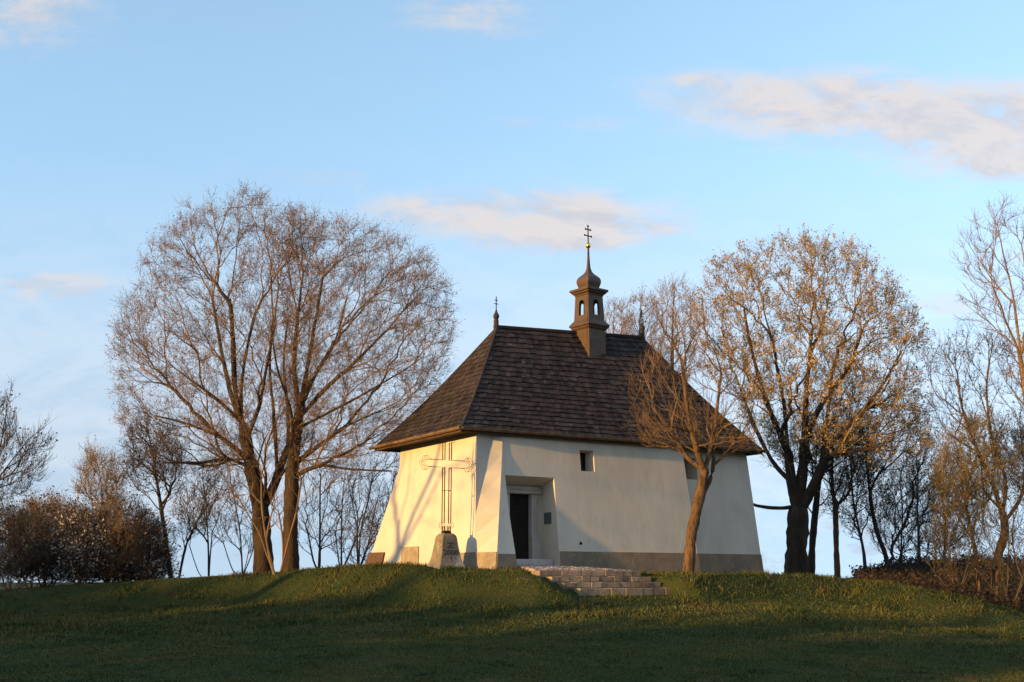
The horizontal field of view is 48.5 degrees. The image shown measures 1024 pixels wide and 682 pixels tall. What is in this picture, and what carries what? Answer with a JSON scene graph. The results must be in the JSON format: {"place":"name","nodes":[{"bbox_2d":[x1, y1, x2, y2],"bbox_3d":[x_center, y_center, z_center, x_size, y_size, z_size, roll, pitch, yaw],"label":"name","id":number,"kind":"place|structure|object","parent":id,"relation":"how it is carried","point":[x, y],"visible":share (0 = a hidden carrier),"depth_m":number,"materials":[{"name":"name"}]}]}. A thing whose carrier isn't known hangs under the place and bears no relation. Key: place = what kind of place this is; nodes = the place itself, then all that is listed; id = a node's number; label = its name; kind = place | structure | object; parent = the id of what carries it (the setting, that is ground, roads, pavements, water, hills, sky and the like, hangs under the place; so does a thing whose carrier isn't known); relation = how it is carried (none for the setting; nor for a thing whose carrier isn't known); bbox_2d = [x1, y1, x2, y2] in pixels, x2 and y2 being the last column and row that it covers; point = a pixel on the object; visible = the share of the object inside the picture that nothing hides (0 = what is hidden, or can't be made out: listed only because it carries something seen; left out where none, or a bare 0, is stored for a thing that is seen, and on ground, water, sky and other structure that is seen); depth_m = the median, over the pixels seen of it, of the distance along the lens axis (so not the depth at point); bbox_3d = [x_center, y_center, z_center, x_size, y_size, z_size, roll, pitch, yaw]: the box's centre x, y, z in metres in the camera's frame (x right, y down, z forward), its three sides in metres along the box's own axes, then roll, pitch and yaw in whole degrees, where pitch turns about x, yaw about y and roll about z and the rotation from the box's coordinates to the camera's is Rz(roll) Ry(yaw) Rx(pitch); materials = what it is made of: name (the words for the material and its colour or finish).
{"place":"outdoors","nodes":[
{"label":"outdoors","id":0,"kind":"place"},
{"bbox_2d":[0,560,1023,681],"bbox_3d":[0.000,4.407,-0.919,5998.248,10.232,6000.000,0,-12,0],"label":"ground","id":1,"kind":"structure","parent":0,"point":[674,584],"depth_m":23.79,"materials":[{"name":"green plant"}]},
{"bbox_2d":[0,375,57,503],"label":"bare tree","id":2,"kind":"object","parent":1,"relation":"on","point":[6,438],"visible":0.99,"depth_m":39.62,"materials":[{"name":"brown plant"}]},
{"bbox_2d":[0,494,58,589],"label":"shrub","id":3,"kind":"object","parent":1,"relation":"on","point":[34,563],"visible":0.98,"depth_m":35.53,"materials":[{"name":"grey twig"},{"name":"brown leaf"},{"name":"brown twig"}]},
{"bbox_2d":[0,490,70,587],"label":"shrub","id":4,"kind":"object","parent":1,"relation":"on","point":[26,586],"visible":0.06,"depth_m":38.68,"materials":[{"name":"brown plant"}]},
{"bbox_2d":[2,485,94,586],"bbox_3d":[-15.069,6.368,37.031,3.790,3.445,2.784,-8,-14,34],"label":"shrub","id":5,"kind":"object","parent":1,"relation":"on","point":[52,510],"visible":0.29,"depth_m":36.63,"materials":[{"name":"brown plant"}]},
{"bbox_2d":[31,492,124,586],"bbox_3d":[-13.716,6.498,36.082,3.186,3.364,3.258,0,-12,0],"label":"shrub","id":6,"kind":"object","parent":1,"relation":"on","point":[72,551],"visible":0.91,"depth_m":35.67,"materials":[{"name":"brown plant"}]},
{"bbox_2d":[67,432,138,572],"bbox_3d":[-13.760,5.566,38.078,2.851,5.069,2.562,-5,-13,24],"label":"young tree","id":7,"kind":"object","parent":1,"relation":"on","point":[93,458],"visible":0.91,"depth_m":38.03,"materials":[{"name":"brown plant"}]},
{"bbox_2d":[66,481,163,584],"bbox_3d":[-12.931,6.310,36.392,3.419,3.593,2.876,-9,-15,37],"label":"shrub","id":8,"kind":"object","parent":1,"relation":"on","point":[119,517],"visible":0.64,"depth_m":35.90,"materials":[{"name":"brown plant"}]},
{"bbox_2d":[75,485,181,579],"bbox_3d":[-13.537,6.626,39.284,4.599,3.726,2.916,-2,-12,11],"label":"shrub","id":9,"kind":"object","parent":1,"relation":"on","point":[130,502],"visible":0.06,"depth_m":39.04,"materials":[{"name":"brown plant"}]},
{"bbox_2d":[110,497,183,581],"bbox_3d":[-12.014,6.708,36.880,3.196,3.263,2.581,-10,-16,41],"label":"shrub","id":10,"kind":"object","parent":1,"relation":"on","point":[159,549],"visible":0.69,"depth_m":36.34,"materials":[{"name":"brown plant"}]},
{"bbox_2d":[113,405,234,578],"bbox_3d":[-11.223,4.904,37.261,4.462,6.104,3.524,0,-12,0],"label":"young tree","id":11,"kind":"object","parent":1,"relation":"on","point":[156,472],"visible":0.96,"depth_m":37.11,"materials":[{"name":"brown plant"}]},
{"bbox_2d":[164,442,245,576],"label":"sapling","id":12,"kind":"object","parent":1,"relation":"on","point":[207,540],"visible":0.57,"depth_m":41.41,"materials":[{"name":"brown plant"}]},
{"bbox_2d":[100,180,332,572],"bbox_3d":[-10.093,0.882,38.513,8.253,13.938,7.441,0,-12,0],"label":"bare tree","id":13,"kind":"object","parent":1,"relation":"on","point":[243,438],"visible":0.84,"depth_m":37.90,"materials":[{"name":"brown plant"}]},
{"bbox_2d":[191,451,259,572],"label":"sapling","id":14,"kind":"object","parent":1,"relation":"on","point":[236,529],"visible":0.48,"depth_m":42.37,"materials":[{"name":"brown plant"}]},
{"bbox_2d":[209,452,288,574],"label":"sucker shoots","id":15,"kind":"object","parent":1,"relation":"on","point":[268,555],"visible":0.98,"depth_m":34.28,"materials":[{"name":"brown plant"}]},
{"bbox_2d":[258,443,317,571],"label":"sucker shoots","id":16,"kind":"object","parent":1,"relation":"on","point":[288,541],"visible":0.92,"depth_m":35.64,"materials":[{"name":"brown plant"}]},
{"bbox_2d":[298,428,359,567],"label":"sapling","id":17,"kind":"object","parent":1,"relation":"on","point":[320,540],"visible":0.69,"depth_m":43.39,"materials":[{"name":"brown plant"}]},
{"bbox_2d":[312,438,381,565],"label":"sapling","id":18,"kind":"object","parent":1,"relation":"on","point":[344,531],"visible":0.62,"depth_m":44.43,"materials":[{"name":"brown plant"}]},
{"bbox_2d":[253,195,466,570],"bbox_3d":[-5.247,1.173,37.635,7.436,12.845,7.220,0,-12,0],"label":"bare tree","id":19,"kind":"object","parent":1,"relation":"on","point":[292,558],"visible":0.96,"depth_m":37.10,"materials":[{"name":"brown plant"}]},
{"bbox_2d":[335,444,399,563],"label":"sapling","id":20,"kind":"object","parent":1,"relation":"on","point":[366,508],"visible":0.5,"depth_m":42.49,"materials":[{"name":"brown plant"}]},
{"bbox_2d":[340,461,399,563],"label":"sapling","id":21,"kind":"object","parent":1,"relation":"on","point":[372,517],"visible":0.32,"depth_m":41.17,"materials":[{"name":"brown plant"}]},
{"bbox_2d":[419,434,473,567],"bbox_3d":[-1.768,4.385,30.753,1.615,3.728,0.856,7,-14,-30],"label":"wayside cross","id":22,"kind":"object","parent":1,"relation":"on","point":[446,551],"visible":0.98,"depth_m":30.39,"materials":[{"name":"grey stone"}]},
{"bbox_2d":[365,225,765,573],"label":"chapel","id":23,"kind":"structure","parent":1,"relation":"on","point":[536,426],"depth_m":33.90,"materials":[{"name":"paint"}]},
{"bbox_2d":[510,494,528,558],"bbox_3d":[0.170,5.293,32.486,0.712,1.840,0.116,7,-14,-30],"label":"door","id":24,"kind":"structure","parent":23,"relation":"in","point":[518,502],"depth_m":32.53,"materials":[{"name":"wood"}]},
{"bbox_2d":[580,453,584,470],"bbox_3d":[1.979,3.574,33.600,0.420,0.550,0.050,7,-14,-30],"label":"window","id":25,"kind":"structure","parent":23,"relation":"in","point":[582,455],"depth_m":33.67,"materials":[{"name":"black glass"}]},
{"bbox_2d":[531,571,670,595],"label":"stone steps","id":26,"kind":"structure","parent":1,"relation":"on","point":[593,583],"depth_m":29.09,"materials":[{"name":"grey stone"}]},
{"bbox_2d":[594,291,639,334],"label":"bare tree","id":27,"kind":"object","parent":1,"relation":"on","point":[627,321],"visible":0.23,"depth_m":53.13,"materials":[{"name":"brown plant"}]},
{"bbox_2d":[610,285,676,361],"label":"bare tree","id":28,"kind":"object","parent":1,"relation":"on","point":[646,309],"visible":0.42,"depth_m":54.83,"materials":[{"name":"brown plant"}]},
{"bbox_2d":[644,270,706,382],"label":"bare tree","id":29,"kind":"object","parent":1,"relation":"on","point":[672,352],"visible":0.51,"depth_m":50.84,"materials":[{"name":"brown plant"}]},
{"bbox_2d":[623,274,765,573],"bbox_3d":[5.180,2.285,32.243,4.358,8.688,3.266,0,-12,0],"label":"pollard tree","id":30,"kind":"object","parent":1,"relation":"on","point":[702,488],"visible":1,"depth_m":31.99,"materials":[{"name":"brown plant"}]},
{"bbox_2d":[680,223,941,574],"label":"budding tree","id":31,"kind":"object","parent":1,"relation":"on","point":[800,495],"visible":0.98,"depth_m":40.75,"materials":[{"name":"brown plant"}]},
{"bbox_2d":[758,366,887,575],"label":"sapling","id":32,"kind":"object","parent":1,"relation":"on","point":[815,512],"visible":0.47,"depth_m":41.55,"materials":[{"name":"brown plant"}]},
{"bbox_2d":[793,384,888,576],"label":"sapling","id":33,"kind":"object","parent":1,"relation":"on","point":[836,504],"visible":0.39,"depth_m":42.44,"materials":[{"name":"brown plant"}]},
{"bbox_2d":[819,430,904,569],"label":"sapling","id":34,"kind":"object","parent":1,"relation":"on","point":[856,521],"visible":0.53,"depth_m":43.78,"materials":[{"name":"brown plant"}]},
{"bbox_2d":[835,382,952,572],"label":"sapling","id":35,"kind":"object","parent":1,"relation":"on","point":[888,562],"visible":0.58,"depth_m":43.47,"materials":[{"name":"brown plant"}]},
{"bbox_2d":[864,439,940,561],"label":"sapling","id":36,"kind":"object","parent":1,"relation":"on","point":[903,536],"visible":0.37,"depth_m":48.25,"materials":[{"name":"brown plant"}]},
{"bbox_2d":[869,432,971,564],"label":"sapling","id":37,"kind":"object","parent":1,"relation":"on","point":[918,546],"visible":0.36,"depth_m":46.33,"materials":[{"name":"brown plant"}]},
{"bbox_2d":[846,549,1023,610],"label":"undergrowth","id":38,"kind":"object","parent":1,"relation":"on","point":[870,572],"visible":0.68,"depth_m":38.67,"materials":[{"name":"brown plant"}]},
{"bbox_2d":[908,442,983,563],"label":"sapling","id":39,"kind":"object","parent":1,"relation":"on","point":[922,532],"visible":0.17,"depth_m":47.35,"materials":[{"name":"brown plant"}]},
{"bbox_2d":[912,460,1005,592],"bbox_3d":[13.821,5.811,35.495,2.422,4.461,3.190,-11,-16,42],"label":"shrub","id":40,"kind":"object","parent":1,"relation":"on","point":[946,524],"visible":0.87,"depth_m":35.29,"materials":[{"name":"brown plant"}]},
{"bbox_2d":[918,394,1019,599],"bbox_3d":[14.702,4.984,36.278,3.759,6.554,2.761,7,-14,-30],"label":"young tree","id":41,"kind":"object","parent":1,"relation":"on","point":[977,424],"visible":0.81,"depth_m":36.06,"materials":[{"name":"brown plant"}]},
{"bbox_2d":[916,317,1023,601],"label":"bare tree","id":42,"kind":"object","parent":1,"relation":"on","point":[995,574],"visible":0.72,"depth_m":37.01,"materials":[{"name":"brown plant"}]},
{"bbox_2d":[949,193,1023,404],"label":"bare tree","id":43,"kind":"object","parent":1,"relation":"on","point":[1019,352],"visible":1,"depth_m":36.71,"materials":[{"name":"brown plant"}]},
{"bbox_2d":[961,438,1023,607],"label":"shrub","id":44,"kind":"object","parent":1,"relation":"on","point":[1013,530],"visible":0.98,"depth_m":33.34,"materials":[{"name":"brown plant"}]},
{"bbox_2d":[982,411,1023,596],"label":"shrub","id":45,"kind":"object","parent":1,"relation":"on","point":[1015,437],"visible":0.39,"depth_m":37.52,"materials":[{"name":"brown plant"}]},
{"bbox_2d":[0,0,1023,581],"label":"sky","id":46,"kind":"structure","parent":0,"point":[676,131],"materials":[{"name":"blue"}]},
{"bbox_2d":[517,565,630,571],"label":"path","id":47,"kind":"structure","parent":0,"point":[530,568],"depth_m":30.28,"materials":[{"name":"grey stone"}]}
]}

